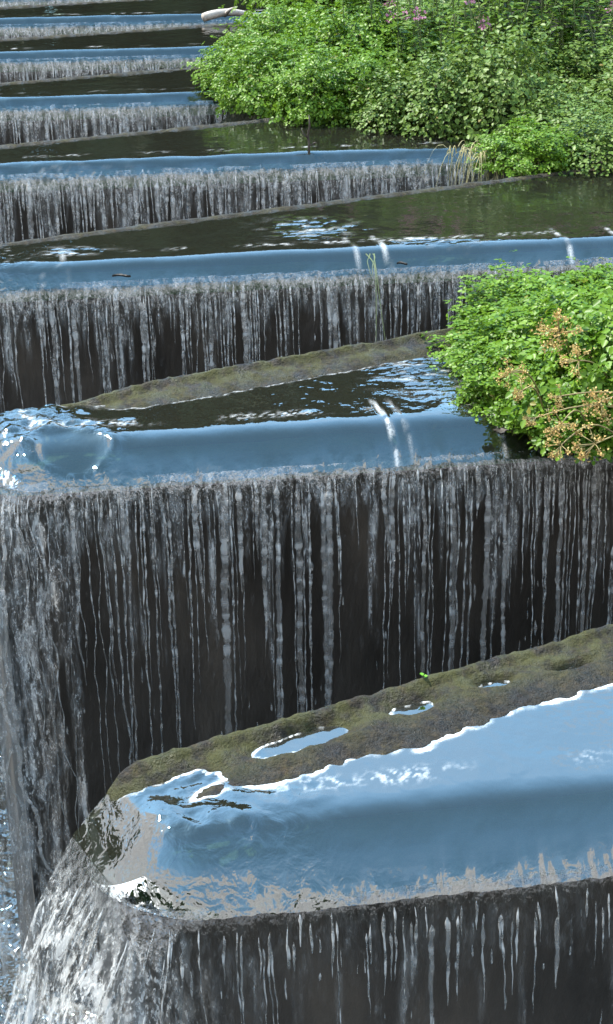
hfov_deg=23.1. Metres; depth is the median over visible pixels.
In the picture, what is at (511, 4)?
flowering plant
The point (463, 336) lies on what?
leafy plant
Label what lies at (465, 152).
dead grass
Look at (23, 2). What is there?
weir wall
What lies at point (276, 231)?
foam
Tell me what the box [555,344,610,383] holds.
dry umbel
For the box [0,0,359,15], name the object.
water
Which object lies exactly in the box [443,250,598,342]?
leafy plant
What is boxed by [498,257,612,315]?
leafy plant
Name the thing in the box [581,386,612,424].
dry umbel
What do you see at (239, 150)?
weir wall
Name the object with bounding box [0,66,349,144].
weir wall
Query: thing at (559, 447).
dry umbel
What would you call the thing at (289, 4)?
flowering plant
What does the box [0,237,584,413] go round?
waterfall
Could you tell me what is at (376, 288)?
trailing weed
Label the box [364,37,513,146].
broad leaved plant
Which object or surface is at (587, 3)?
flowering plant
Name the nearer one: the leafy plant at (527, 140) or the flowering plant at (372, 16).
the leafy plant at (527, 140)
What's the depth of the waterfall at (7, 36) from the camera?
13.44 m
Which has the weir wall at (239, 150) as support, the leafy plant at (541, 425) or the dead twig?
the dead twig
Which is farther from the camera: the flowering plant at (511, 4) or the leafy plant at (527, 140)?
the flowering plant at (511, 4)
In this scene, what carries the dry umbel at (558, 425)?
attached to the leafy plant at (541, 425)
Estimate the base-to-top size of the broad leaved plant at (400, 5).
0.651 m
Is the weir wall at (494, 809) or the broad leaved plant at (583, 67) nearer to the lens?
the weir wall at (494, 809)
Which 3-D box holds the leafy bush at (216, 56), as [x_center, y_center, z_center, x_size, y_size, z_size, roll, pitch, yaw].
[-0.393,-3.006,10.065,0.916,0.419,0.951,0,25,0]
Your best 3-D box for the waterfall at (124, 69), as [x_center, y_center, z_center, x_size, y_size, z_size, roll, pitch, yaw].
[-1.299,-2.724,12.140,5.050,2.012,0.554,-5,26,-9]
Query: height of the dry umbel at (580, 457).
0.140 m
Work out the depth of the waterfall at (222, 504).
4.73 m
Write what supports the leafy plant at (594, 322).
on the silt bank at (442, 418)
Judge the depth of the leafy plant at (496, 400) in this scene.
4.82 m
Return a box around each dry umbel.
[494,357,545,406]
[510,375,544,411]
[523,405,612,426]
[531,308,582,363]
[543,406,589,438]
[543,424,612,460]
[547,384,612,407]
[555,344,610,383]
[568,419,612,463]
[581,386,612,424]
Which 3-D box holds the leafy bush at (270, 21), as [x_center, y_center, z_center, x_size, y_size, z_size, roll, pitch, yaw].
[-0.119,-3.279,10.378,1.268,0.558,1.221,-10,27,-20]
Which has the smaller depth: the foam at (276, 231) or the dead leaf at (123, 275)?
the dead leaf at (123, 275)
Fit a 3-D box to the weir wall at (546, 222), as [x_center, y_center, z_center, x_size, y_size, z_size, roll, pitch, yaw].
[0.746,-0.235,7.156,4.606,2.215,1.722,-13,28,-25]
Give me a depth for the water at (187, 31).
12.17 m
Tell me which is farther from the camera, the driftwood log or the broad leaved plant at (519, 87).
the driftwood log
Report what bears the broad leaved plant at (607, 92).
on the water
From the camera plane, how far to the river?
5.54 m
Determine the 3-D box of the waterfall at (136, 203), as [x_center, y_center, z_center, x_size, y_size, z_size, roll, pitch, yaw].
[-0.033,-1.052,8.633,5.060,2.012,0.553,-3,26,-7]
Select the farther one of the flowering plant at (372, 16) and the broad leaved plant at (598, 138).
the flowering plant at (372, 16)
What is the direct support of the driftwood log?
on the weir wall at (99, 23)
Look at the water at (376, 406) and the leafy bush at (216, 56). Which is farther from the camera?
the leafy bush at (216, 56)
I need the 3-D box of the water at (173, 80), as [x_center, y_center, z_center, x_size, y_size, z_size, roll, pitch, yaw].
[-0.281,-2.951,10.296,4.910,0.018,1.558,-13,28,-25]
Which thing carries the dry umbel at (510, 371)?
attached to the leafy plant at (594, 322)
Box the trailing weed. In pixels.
[366,253,384,335]
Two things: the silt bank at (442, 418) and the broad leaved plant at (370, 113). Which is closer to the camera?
the silt bank at (442, 418)
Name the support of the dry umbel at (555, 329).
attached to the leafy plant at (594, 322)
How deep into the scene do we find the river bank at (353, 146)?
8.90 m
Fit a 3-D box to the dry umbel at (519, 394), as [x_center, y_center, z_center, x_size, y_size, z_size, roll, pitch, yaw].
[0.675,-0.323,4.435,0.064,0.220,0.303,13,28,25]
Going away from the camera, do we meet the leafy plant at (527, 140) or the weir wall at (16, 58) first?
the leafy plant at (527, 140)
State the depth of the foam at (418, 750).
3.03 m
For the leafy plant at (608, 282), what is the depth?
5.39 m
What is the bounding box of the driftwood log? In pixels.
[201,6,264,21]
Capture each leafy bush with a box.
[180,27,289,97]
[193,26,357,125]
[205,0,362,73]
[218,0,385,16]
[263,27,425,134]
[282,0,468,100]
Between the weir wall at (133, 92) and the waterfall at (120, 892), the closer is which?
the waterfall at (120, 892)
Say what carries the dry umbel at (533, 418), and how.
attached to the leafy plant at (541, 425)
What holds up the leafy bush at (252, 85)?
on the river bank at (353, 146)
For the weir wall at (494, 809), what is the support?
in the river
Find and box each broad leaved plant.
[326,43,457,139]
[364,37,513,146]
[386,0,493,70]
[419,0,585,146]
[493,80,612,152]
[516,21,612,125]
[540,101,612,182]
[563,45,612,132]
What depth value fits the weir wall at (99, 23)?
13.85 m
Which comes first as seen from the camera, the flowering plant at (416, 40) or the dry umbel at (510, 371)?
the dry umbel at (510, 371)
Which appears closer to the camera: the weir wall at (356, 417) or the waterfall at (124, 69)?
the weir wall at (356, 417)
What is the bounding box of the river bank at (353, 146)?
[211,0,612,180]
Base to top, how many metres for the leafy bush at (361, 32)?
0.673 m
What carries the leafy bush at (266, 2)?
on the river bank at (353, 146)
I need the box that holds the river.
[0,747,103,1023]
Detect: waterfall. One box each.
[0,10,263,38]
[0,44,210,81]
[0,90,226,143]
[0,156,486,242]
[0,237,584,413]
[0,408,612,1023]
[4,777,609,1023]
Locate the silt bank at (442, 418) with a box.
[420,352,500,430]
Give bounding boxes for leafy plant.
[419,298,566,391]
[437,327,607,433]
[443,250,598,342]
[455,275,611,419]
[464,109,586,177]
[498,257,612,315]
[500,278,612,460]
[507,344,612,464]
[550,273,612,294]
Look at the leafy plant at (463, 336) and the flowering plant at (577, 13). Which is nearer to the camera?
the leafy plant at (463, 336)
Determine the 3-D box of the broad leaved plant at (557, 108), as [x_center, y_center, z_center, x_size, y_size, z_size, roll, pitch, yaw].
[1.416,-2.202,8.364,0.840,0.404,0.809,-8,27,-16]
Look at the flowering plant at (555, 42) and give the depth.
9.68 m
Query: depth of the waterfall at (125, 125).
9.88 m
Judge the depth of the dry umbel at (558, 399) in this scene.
4.29 m
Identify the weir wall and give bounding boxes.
[0,0,111,6]
[0,0,285,38]
[0,14,361,82]
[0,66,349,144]
[0,112,487,242]
[0,167,612,417]
[0,327,612,986]
[90,624,612,1023]
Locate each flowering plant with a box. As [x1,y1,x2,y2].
[277,0,378,18]
[319,0,457,79]
[384,0,491,104]
[426,0,564,110]
[479,0,612,69]
[513,0,612,96]
[548,0,612,67]
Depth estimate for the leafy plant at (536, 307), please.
4.91 m
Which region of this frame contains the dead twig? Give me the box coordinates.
[301,115,317,160]
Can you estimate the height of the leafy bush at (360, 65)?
0.510 m
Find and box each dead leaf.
[112,274,130,276]
[494,427,508,434]
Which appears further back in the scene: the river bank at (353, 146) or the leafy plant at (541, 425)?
the river bank at (353, 146)
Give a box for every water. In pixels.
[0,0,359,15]
[0,16,361,47]
[19,357,462,426]
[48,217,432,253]
[103,71,209,87]
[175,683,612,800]
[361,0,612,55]
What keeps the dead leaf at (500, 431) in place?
on the waterfall at (222, 504)

